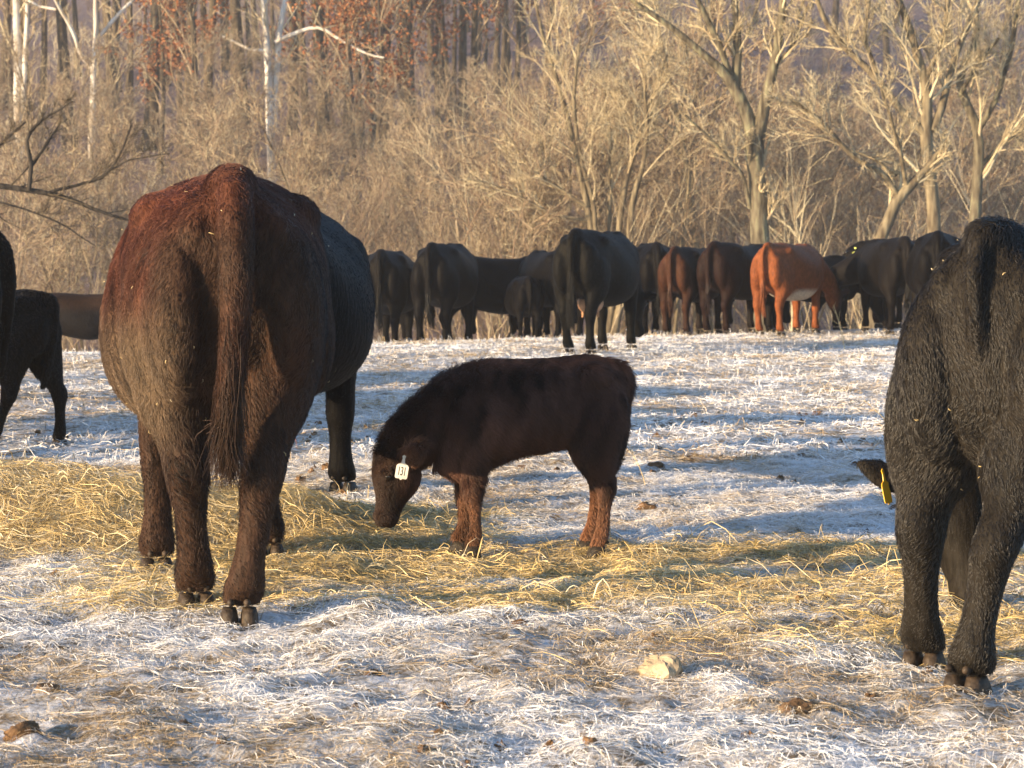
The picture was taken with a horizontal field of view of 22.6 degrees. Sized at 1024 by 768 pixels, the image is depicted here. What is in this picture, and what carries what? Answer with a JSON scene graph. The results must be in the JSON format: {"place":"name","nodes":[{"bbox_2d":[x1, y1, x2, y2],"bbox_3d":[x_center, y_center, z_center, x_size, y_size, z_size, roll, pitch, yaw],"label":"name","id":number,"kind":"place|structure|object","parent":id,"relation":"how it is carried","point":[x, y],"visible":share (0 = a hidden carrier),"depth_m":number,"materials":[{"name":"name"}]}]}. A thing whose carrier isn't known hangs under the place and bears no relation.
{"place":"outdoors","nodes":[
{"label":"outdoors","id":0,"kind":"place"},
{"bbox_2d":[0,0,1023,767],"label":"ground","id":1,"kind":"structure","parent":0,"point":[476,644],"depth_m":8.21,"materials":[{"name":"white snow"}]},
{"bbox_2d":[0,231,16,377],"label":"cow","id":2,"kind":"object","parent":1,"relation":"on","point":[8,283],"visible":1,"depth_m":13.99},
{"bbox_2d":[0,289,68,444],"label":"calf","id":3,"kind":"object","parent":1,"relation":"on","point":[35,347],"visible":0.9,"depth_m":15.71},
{"bbox_2d":[0,0,77,166],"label":"white sycamore","id":4,"kind":"object","parent":1,"relation":"on","point":[16,9],"visible":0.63,"depth_m":91.28,"materials":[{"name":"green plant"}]},
{"bbox_2d":[37,0,46,138],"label":"bare tree","id":5,"kind":"object","parent":1,"relation":"on","point":[43,70],"visible":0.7,"depth_m":99.36,"materials":[{"name":"grey plant"}]},
{"bbox_2d":[0,96,90,351],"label":"young tree","id":6,"kind":"object","parent":1,"relation":"on","point":[25,135],"visible":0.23,"depth_m":66.48,"materials":[{"name":"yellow plant"}]},
{"bbox_2d":[0,27,94,279],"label":"young tree","id":7,"kind":"object","parent":1,"relation":"on","point":[15,53],"visible":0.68,"depth_m":73.43,"materials":[{"name":"yellow plant"}]},
{"bbox_2d":[0,156,107,351],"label":"young tree","id":8,"kind":"object","parent":1,"relation":"on","point":[58,249],"visible":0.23,"depth_m":61.01,"materials":[{"name":"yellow plant"}]},
{"bbox_2d":[0,125,113,293],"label":"young tree","id":9,"kind":"object","parent":1,"relation":"on","point":[29,196],"visible":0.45,"depth_m":53.88,"materials":[{"name":"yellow plant"}]},
{"bbox_2d":[55,0,77,153],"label":"bare tree","id":10,"kind":"object","parent":1,"relation":"on","point":[62,38],"visible":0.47,"depth_m":95.41,"materials":[{"name":"grey plant"}]},
{"bbox_2d":[0,141,134,351],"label":"young tree","id":11,"kind":"object","parent":1,"relation":"on","point":[84,261],"visible":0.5,"depth_m":55.97,"materials":[{"name":"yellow plant"}]},
{"bbox_2d":[51,293,103,339],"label":"cow","id":12,"kind":"object","parent":1,"relation":"on","point":[79,316],"visible":0.25,"depth_m":32.78},
{"bbox_2d":[18,32,156,264],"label":"young tree","id":13,"kind":"object","parent":1,"relation":"on","point":[91,58],"visible":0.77,"depth_m":77.35,"materials":[{"name":"yellow plant"}]},
{"bbox_2d":[0,89,175,262],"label":"overhanging tree","id":14,"kind":"object","parent":1,"relation":"on","point":[30,189],"visible":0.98,"depth_m":32.90,"materials":[{"name":"black plant"}]},
{"bbox_2d":[21,0,157,173],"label":"white sycamore","id":15,"kind":"object","parent":1,"relation":"on","point":[95,17],"visible":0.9,"depth_m":89.42,"materials":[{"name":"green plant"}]},
{"bbox_2d":[45,65,151,245],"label":"young tree","id":16,"kind":"object","parent":1,"relation":"on","point":[118,117],"visible":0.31,"depth_m":79.25,"materials":[{"name":"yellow plant"}]},
{"bbox_2d":[65,78,164,286],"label":"young tree","id":17,"kind":"object","parent":1,"relation":"on","point":[98,107],"visible":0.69,"depth_m":72.86,"materials":[{"name":"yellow plant"}]},
{"bbox_2d":[67,183,166,290],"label":"young tree","id":18,"kind":"object","parent":1,"relation":"on","point":[106,263],"visible":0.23,"depth_m":67.24,"materials":[{"name":"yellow plant"}]},
{"bbox_2d":[85,0,200,142],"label":"bare tree","id":19,"kind":"object","parent":1,"relation":"on","point":[128,74],"visible":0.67,"depth_m":98.43,"materials":[{"name":"brown plant"}]},
{"bbox_2d":[68,95,220,280],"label":"young tree","id":20,"kind":"object","parent":1,"relation":"on","point":[115,178],"visible":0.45,"depth_m":66.83,"materials":[{"name":"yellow plant"}]},
{"bbox_2d":[141,0,161,150],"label":"bare tree","id":21,"kind":"object","parent":1,"relation":"on","point":[154,104],"visible":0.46,"depth_m":97.30,"materials":[{"name":"brown plant"}]},
{"bbox_2d":[98,0,220,174],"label":"oak tree","id":22,"kind":"object","parent":1,"relation":"on","point":[162,56],"visible":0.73,"depth_m":91.68,"materials":[{"name":"brown plant"}]},
{"bbox_2d":[140,0,236,176],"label":"oak tree","id":23,"kind":"object","parent":1,"relation":"on","point":[190,8],"visible":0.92,"depth_m":85.69,"materials":[{"name":"brown plant"}]},
{"bbox_2d":[139,101,263,182],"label":"young tree","id":24,"kind":"object","parent":1,"relation":"on","point":[221,128],"visible":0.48,"depth_m":57.72,"materials":[{"name":"yellow plant"}]},
{"bbox_2d":[138,25,266,178],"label":"young tree","id":25,"kind":"object","parent":1,"relation":"on","point":[211,55],"visible":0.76,"depth_m":80.59,"materials":[{"name":"yellow plant"}]},
{"bbox_2d":[150,79,264,188],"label":"young tree","id":26,"kind":"object","parent":1,"relation":"on","point":[197,150],"visible":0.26,"depth_m":70.24,"materials":[{"name":"yellow plant"}]},
{"bbox_2d":[98,160,335,630],"bbox_3d":[-1.110,-0.034,9.487,0.818,1.520,3.001,-1,3,-10],"label":"cow","id":27,"kind":"object","parent":1,"relation":"on","point":[216,317],"visible":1,"depth_m":8.19},
{"bbox_2d":[168,44,284,169],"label":"young tree","id":28,"kind":"object","parent":1,"relation":"on","point":[238,59],"visible":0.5,"depth_m":82.26,"materials":[{"name":"yellow plant"}]},
{"bbox_2d":[229,0,255,174],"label":"bare tree","id":29,"kind":"object","parent":1,"relation":"on","point":[236,21],"visible":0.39,"depth_m":91.44,"materials":[{"name":"grey plant"}]},
{"bbox_2d":[183,72,372,213],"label":"young tree","id":30,"kind":"object","parent":1,"relation":"on","point":[256,109],"visible":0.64,"depth_m":59.73,"materials":[{"name":"yellow plant"}]},
{"bbox_2d":[209,208,374,494],"bbox_3d":[-1.128,-0.138,12.246,0.952,1.477,2.712,0,3,1],"label":"cow","id":31,"kind":"object","parent":1,"relation":"on","point":[352,294],"visible":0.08,"depth_m":12.00,"materials":[{"name":"black"}]},
{"bbox_2d":[211,0,406,181],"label":"white sycamore","id":32,"kind":"object","parent":1,"relation":"on","point":[278,40],"visible":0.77,"depth_m":87.50,"materials":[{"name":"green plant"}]},
{"bbox_2d":[271,124,349,215],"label":"young tree","id":33,"kind":"object","parent":1,"relation":"on","point":[308,133],"visible":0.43,"depth_m":63.28,"materials":[{"name":"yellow plant"}]},
{"bbox_2d":[260,40,366,203],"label":"young tree","id":34,"kind":"object","parent":1,"relation":"on","point":[308,104],"visible":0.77,"depth_m":79.20,"materials":[{"name":"yellow plant"}]},
{"bbox_2d":[311,0,334,195],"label":"bare tree","id":35,"kind":"object","parent":1,"relation":"on","point":[319,33],"visible":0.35,"depth_m":89.53,"materials":[{"name":"grey plant"}]},
{"bbox_2d":[259,0,394,176],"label":"oak tree","id":36,"kind":"object","parent":1,"relation":"on","point":[335,42],"visible":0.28,"depth_m":92.48,"materials":[{"name":"brown plant"}]},
{"bbox_2d":[271,126,382,234],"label":"young tree","id":37,"kind":"object","parent":1,"relation":"on","point":[339,184],"visible":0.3,"depth_m":63.91,"materials":[{"name":"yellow plant"}]},
{"bbox_2d":[294,125,364,218],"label":"young tree","id":38,"kind":"object","parent":1,"relation":"on","point":[339,168],"visible":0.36,"depth_m":78.92,"materials":[{"name":"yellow plant"}]},
{"bbox_2d":[274,0,388,228],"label":"oak tree","id":39,"kind":"object","parent":1,"relation":"on","point":[345,26],"visible":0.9,"depth_m":83.24,"materials":[{"name":"brown plant"}]},
{"bbox_2d":[312,171,413,256],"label":"young tree","id":40,"kind":"object","parent":1,"relation":"on","point":[380,210],"visible":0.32,"depth_m":54.55,"materials":[{"name":"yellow plant"}]},
{"bbox_2d":[300,0,444,206],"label":"oak tree","id":41,"kind":"object","parent":1,"relation":"on","point":[398,74],"visible":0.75,"depth_m":87.69,"materials":[{"name":"brown plant"}]},
{"bbox_2d":[312,59,457,245],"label":"young tree","id":42,"kind":"object","parent":1,"relation":"on","point":[363,106],"visible":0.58,"depth_m":80.97,"materials":[{"name":"yellow plant"}]},
{"bbox_2d":[368,249,413,342],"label":"cow","id":43,"kind":"object","parent":1,"relation":"on","point":[390,271],"visible":0.68,"depth_m":34.65},
{"bbox_2d":[338,142,461,314],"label":"young tree","id":44,"kind":"object","parent":1,"relation":"on","point":[425,171],"visible":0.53,"depth_m":61.07,"materials":[{"name":"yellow plant"}]},
{"bbox_2d":[361,83,455,244],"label":"young tree","id":45,"kind":"object","parent":1,"relation":"on","point":[425,114],"visible":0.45,"depth_m":76.40,"materials":[{"name":"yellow plant"}]},
{"bbox_2d":[347,121,470,339],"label":"young tree","id":46,"kind":"object","parent":1,"relation":"on","point":[427,135],"visible":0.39,"depth_m":67.93,"materials":[{"name":"yellow plant"}]},
{"bbox_2d":[349,164,471,337],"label":"young tree","id":47,"kind":"object","parent":1,"relation":"on","point":[398,180],"visible":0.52,"depth_m":56.42,"materials":[{"name":"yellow plant"}]},
{"bbox_2d":[364,136,458,257],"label":"young tree","id":48,"kind":"object","parent":1,"relation":"on","point":[379,155],"visible":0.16,"depth_m":71.35,"materials":[{"name":"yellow plant"}]},
{"bbox_2d":[370,0,462,186],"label":"oak tree","id":49,"kind":"object","parent":1,"relation":"on","point":[409,11],"visible":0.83,"depth_m":91.06,"materials":[{"name":"brown plant"}]},
{"bbox_2d":[364,55,505,231],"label":"young tree","id":50,"kind":"object","parent":1,"relation":"on","point":[455,106],"visible":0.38,"depth_m":81.89,"materials":[{"name":"yellow plant"}]},
{"bbox_2d":[410,242,478,341],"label":"cow","id":51,"kind":"object","parent":1,"relation":"on","point":[445,278],"visible":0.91,"depth_m":34.20},
{"bbox_2d":[397,0,499,142],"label":"oak tree","id":52,"kind":"object","parent":1,"relation":"on","point":[442,24],"visible":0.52,"depth_m":101.13,"materials":[{"name":"brown plant"}]},
{"bbox_2d":[408,172,492,337],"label":"young tree","id":53,"kind":"object","parent":1,"relation":"on","point":[454,237],"visible":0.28,"depth_m":63.75,"materials":[{"name":"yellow plant"}]},
{"bbox_2d":[391,50,524,256],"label":"young tree","id":54,"kind":"object","parent":1,"relation":"on","point":[473,80],"visible":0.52,"depth_m":78.55,"materials":[{"name":"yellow plant"}]},
{"bbox_2d":[457,0,468,123],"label":"bare tree","id":55,"kind":"object","parent":1,"relation":"on","point":[462,61],"visible":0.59,"depth_m":107.14,"materials":[{"name":"grey plant"}]},
{"bbox_2d":[0,411,933,767],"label":"soil crumbs","id":56,"kind":"object","parent":1,"relation":"on","point":[378,673],"visible":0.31,"depth_m":8.44,"materials":[{"name":"brown soil"}]},
{"bbox_2d":[449,0,507,167],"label":"oak tree","id":57,"kind":"object","parent":1,"relation":"on","point":[475,17],"visible":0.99,"depth_m":95.12,"materials":[{"name":"brown plant"}]},
{"bbox_2d":[426,137,534,330],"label":"young tree","id":58,"kind":"object","parent":1,"relation":"on","point":[457,145],"visible":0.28,"depth_m":66.23,"materials":[{"name":"yellow plant"}]},
{"bbox_2d":[395,113,603,338],"bbox_3d":[-0.321,-2.567,51.877,4.113,5.744,3.049,1,3,10],"label":"young tree","id":59,"kind":"object","parent":1,"relation":"on","point":[548,209],"visible":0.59,"depth_m":51.69,"materials":[{"name":"yellow plant"}]},
{"bbox_2d":[431,256,576,340],"bbox_3d":[-0.064,-1.178,36.553,2.294,1.374,0.788,-1,3,-18],"label":"cow","id":60,"kind":"object","parent":1,"relation":"on","point":[497,276],"visible":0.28,"depth_m":36.19},
{"bbox_2d":[0,450,1023,671],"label":"hay","id":61,"kind":"object","parent":1,"relation":"on","point":[301,498],"visible":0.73,"depth_m":9.57,"materials":[{"name":"plant"}]},
{"bbox_2d":[369,354,638,558],"bbox_3d":[-0.041,0.281,9.945,0.994,0.772,0.328,0,3,0],"label":"calf","id":62,"kind":"object","parent":61,"relation":"on","point":[465,428],"visible":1,"depth_m":9.84},
{"bbox_2d":[0,0,1023,352],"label":"brush","id":63,"kind":"object","parent":1,"relation":"on","point":[498,334],"visible":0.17,"depth_m":55.39,"materials":[{"name":"beige plant"}]},
{"bbox_2d":[492,0,536,114],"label":"oak tree","id":64,"kind":"object","parent":1,"relation":"on","point":[507,47],"visible":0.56,"depth_m":111.20,"materials":[{"name":"brown plant"}]},
{"bbox_2d":[501,276,542,338],"bbox_3d":[0.132,-1.021,34.680,0.503,0.914,1.670,0,3,-8],"label":"calf","id":65,"kind":"object","parent":1,"relation":"on","point":[523,298],"visible":0.93,"depth_m":34.00},
{"bbox_2d":[485,0,564,128],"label":"bare tree","id":66,"kind":"object","parent":1,"relation":"on","point":[517,40],"visible":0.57,"depth_m":104.49,"materials":[{"name":"brown plant"}]},
{"bbox_2d":[461,142,603,330],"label":"young tree","id":67,"kind":"object","parent":1,"relation":"on","point":[554,182],"visible":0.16,"depth_m":53.11,"materials":[{"name":"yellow plant"}]},
{"bbox_2d":[492,52,586,141],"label":"young tree","id":68,"kind":"object","parent":1,"relation":"on","point":[528,78],"visible":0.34,"depth_m":83.35,"materials":[{"name":"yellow plant"}]},
{"bbox_2d":[448,0,640,338],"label":"young tree","id":69,"kind":"object","parent":1,"relation":"on","point":[605,22],"visible":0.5,"depth_m":63.07,"materials":[{"name":"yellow plant"}]},
{"bbox_2d":[504,250,584,337],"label":"cow","id":70,"kind":"object","parent":1,"relation":"on","point":[536,264],"visible":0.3,"depth_m":34.38},
{"bbox_2d":[427,56,684,335],"bbox_3d":[0.962,-3.193,52.278,4.949,6.911,3.668,-1,3,-20],"label":"young tree","id":71,"kind":"object","parent":1,"relation":"on","point":[602,173],"visible":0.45,"depth_m":51.99,"materials":[{"name":"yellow plant"}]},
{"bbox_2d":[459,0,717,335],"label":"many stemmed tree","id":72,"kind":"object","parent":1,"relation":"on","point":[590,219],"visible":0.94,"depth_m":50.70,"materials":[{"name":"yellow plant"}]},
{"bbox_2d":[552,228,656,354],"bbox_3d":[1.020,-1.015,27.840,0.744,1.355,2.492,1,4,20],"label":"cow","id":73,"kind":"object","parent":1,"relation":"on","point":[594,272],"visible":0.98,"depth_m":26.99},
{"bbox_2d":[551,61,683,247],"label":"young tree","id":74,"kind":"object","parent":1,"relation":"on","point":[585,117],"visible":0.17,"depth_m":58.63,"materials":[{"name":"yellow plant"}]},
{"bbox_2d":[637,242,675,334],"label":"cow","id":75,"kind":"object","parent":1,"relation":"on","point":[651,255],"visible":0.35,"depth_m":34.14},
{"bbox_2d":[552,3,761,245],"bbox_3d":[3.373,-4.643,62.330,4.091,9.443,5.792,2,4,30],"label":"young tree","id":76,"kind":"object","parent":1,"relation":"on","point":[645,31],"visible":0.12,"depth_m":61.66,"materials":[{"name":"yellow plant"}]},
{"bbox_2d":[636,653,682,682],"bbox_3d":[0.415,0.809,7.152,0.133,0.109,0.099,8,18,38],"label":"rock","id":77,"kind":"object","parent":1,"relation":"on","point":[665,665],"visible":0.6,"depth_m":7.12,"materials":[{"name":"stone"}]},
{"bbox_2d":[611,0,746,334],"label":"leaning sapling","id":78,"kind":"object","parent":1,"relation":"on","point":[683,151],"visible":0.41,"depth_m":53.79,"materials":[{"name":"brown plant"}]},
{"bbox_2d":[570,0,806,335],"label":"young tree","id":79,"kind":"object","parent":1,"relation":"on","point":[747,56],"visible":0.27,"depth_m":59.15,"materials":[{"name":"brown plant"}]},
{"bbox_2d":[558,0,824,331],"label":"forked tree","id":80,"kind":"object","parent":1,"relation":"on","point":[758,201],"visible":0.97,"depth_m":46.57,"materials":[{"name":"grey plant"}]},
{"bbox_2d":[640,127,748,332],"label":"young tree","id":81,"kind":"object","parent":1,"relation":"on","point":[701,246],"visible":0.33,"depth_m":54.46,"materials":[{"name":"brown plant"}]},
{"bbox_2d":[658,246,734,335],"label":"cow","id":82,"kind":"object","parent":1,"relation":"on","point":[677,270],"visible":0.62,"depth_m":33.73},
{"bbox_2d":[621,44,773,334],"bbox_3d":[3.696,-3.254,51.624,3.166,6.950,4.313,1,3,13],"label":"young tree","id":83,"kind":"object","parent":1,"relation":"on","point":[697,83],"visible":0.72,"depth_m":51.31,"materials":[{"name":"yellow plant"}]},
{"bbox_2d":[621,62,859,330],"bbox_3d":[4.866,-3.582,56.838,5.228,7.301,3.875,0,3,-6],"label":"young tree","id":84,"kind":"object","parent":1,"relation":"on","point":[726,173],"visible":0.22,"depth_m":56.68,"materials":[{"name":"brown plant"}]},
{"bbox_2d":[696,241,791,334],"bbox_3d":[3.163,-1.284,34.185,0.692,1.253,2.289,2,4,34],"label":"cow","id":85,"kind":"object","parent":1,"relation":"on","point":[723,269],"visible":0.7,"depth_m":33.38},
{"bbox_2d":[709,133,832,243],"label":"young tree","id":86,"kind":"object","parent":1,"relation":"on","point":[780,173],"visible":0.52,"depth_m":53.81,"materials":[{"name":"brown plant"}]},
{"bbox_2d":[725,83,857,245],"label":"young tree","id":87,"kind":"object","parent":1,"relation":"on","point":[811,147],"visible":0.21,"depth_m":59.01,"materials":[{"name":"brown plant"}]},
{"bbox_2d":[700,47,892,328],"bbox_3d":[7.485,-4.394,64.601,5.197,8.474,3.671,-1,4,-24],"label":"young tree","id":88,"kind":"object","parent":1,"relation":"on","point":[865,136],"visible":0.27,"depth_m":64.76,"materials":[{"name":"brown plant"}]},
{"bbox_2d":[750,242,850,335],"bbox_3d":[3.714,-1.241,33.335,0.718,1.217,2.142,2,4,30],"label":"cow","id":89,"kind":"object","parent":1,"relation":"on","point":[781,273],"visible":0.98,"depth_m":32.73},
{"bbox_2d":[761,255,883,331],"bbox_3d":[4.315,-1.279,35.659,2.036,1.110,0.604,-1,4,-20],"label":"cow","id":90,"kind":"object","parent":1,"relation":"on","point":[876,306],"visible":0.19,"depth_m":35.63},
{"bbox_2d":[712,83,942,330],"bbox_3d":[6.838,-3.352,55.900,4.784,6.681,3.546,-1,3,-9],"label":"young tree","id":91,"kind":"object","parent":1,"relation":"on","point":[814,178],"visible":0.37,"depth_m":55.66,"materials":[{"name":"brown plant"}]},
{"bbox_2d":[764,129,913,319],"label":"young tree","id":92,"kind":"object","parent":1,"relation":"on","point":[855,174],"visible":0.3,"depth_m":61.23,"materials":[{"name":"brown plant"}]},
{"bbox_2d":[763,54,963,328],"bbox_3d":[5.955,-3.041,42.381,3.725,4.814,1.792,-1,3,-16],"label":"leaning tree","id":93,"kind":"object","parent":1,"relation":"on","point":[901,193],"visible":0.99,"depth_m":42.51,"materials":[{"name":"yellow plant"}]},
{"bbox_2d":[811,236,915,334],"bbox_3d":[4.826,-1.307,33.765,0.874,1.292,2.220,-2,4,-26],"label":"cow","id":94,"kind":"object","parent":1,"relation":"on","point":[875,267],"visible":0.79,"depth_m":33.20},
{"bbox_2d":[767,0,1000,232],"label":"spreading tree","id":95,"kind":"object","parent":1,"relation":"on","point":[926,127],"visible":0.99,"depth_m":45.70,"materials":[{"name":"yellow plant"}]},
{"bbox_2d":[824,113,968,240],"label":"young tree","id":96,"kind":"object","parent":1,"relation":"on","point":[912,176],"visible":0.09,"depth_m":69.15,"materials":[{"name":"brown plant"}]},
{"bbox_2d":[829,37,1023,323],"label":"young tree","id":97,"kind":"object","parent":1,"relation":"on","point":[956,165],"visible":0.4,"depth_m":54.25,"materials":[{"name":"brown plant"}]},
{"bbox_2d":[905,230,959,294],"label":"cow","id":98,"kind":"object","parent":1,"relation":"on","point":[927,249],"visible":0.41,"depth_m":31.16},
{"bbox_2d":[855,214,1023,698],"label":"cow","id":99,"kind":"object","parent":1,"relation":"on","point":[949,472],"visible":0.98,"depth_m":6.93},
{"bbox_2d":[889,117,1023,237],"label":"young tree","id":100,"kind":"object","parent":1,"relation":"on","point":[967,178],"visible":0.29,"depth_m":54.60,"materials":[{"name":"brown plant"}]},
{"bbox_2d":[895,133,1023,236],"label":"young tree","id":101,"kind":"object","parent":1,"relation":"on","point":[1000,193],"visible":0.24,"depth_m":57.85,"materials":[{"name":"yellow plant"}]},
{"bbox_2d":[916,69,1010,194],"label":"young tree","id":102,"kind":"object","parent":1,"relation":"on","point":[965,119],"visible":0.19,"depth_m":81.13,"materials":[{"name":"yellow plant"}]},
{"bbox_2d":[922,0,1023,223],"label":"crooked tree","id":103,"kind":"object","parent":1,"relation":"on","point":[979,173],"visible":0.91,"depth_m":48.59,"materials":[{"name":"grey plant"}]},
{"bbox_2d":[949,66,1023,214],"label":"young tree","id":104,"kind":"object","parent":1,"relation":"on","point":[1001,108],"visible":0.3,"depth_m":63.65,"materials":[{"name":"yellow plant"}]},
{"bbox_2d":[960,119,1023,223],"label":"young tree","id":105,"kind":"object","parent":1,"relation":"on","point":[1014,181],"visible":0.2,"depth_m":58.90,"materials":[{"name":"yellow plant"}]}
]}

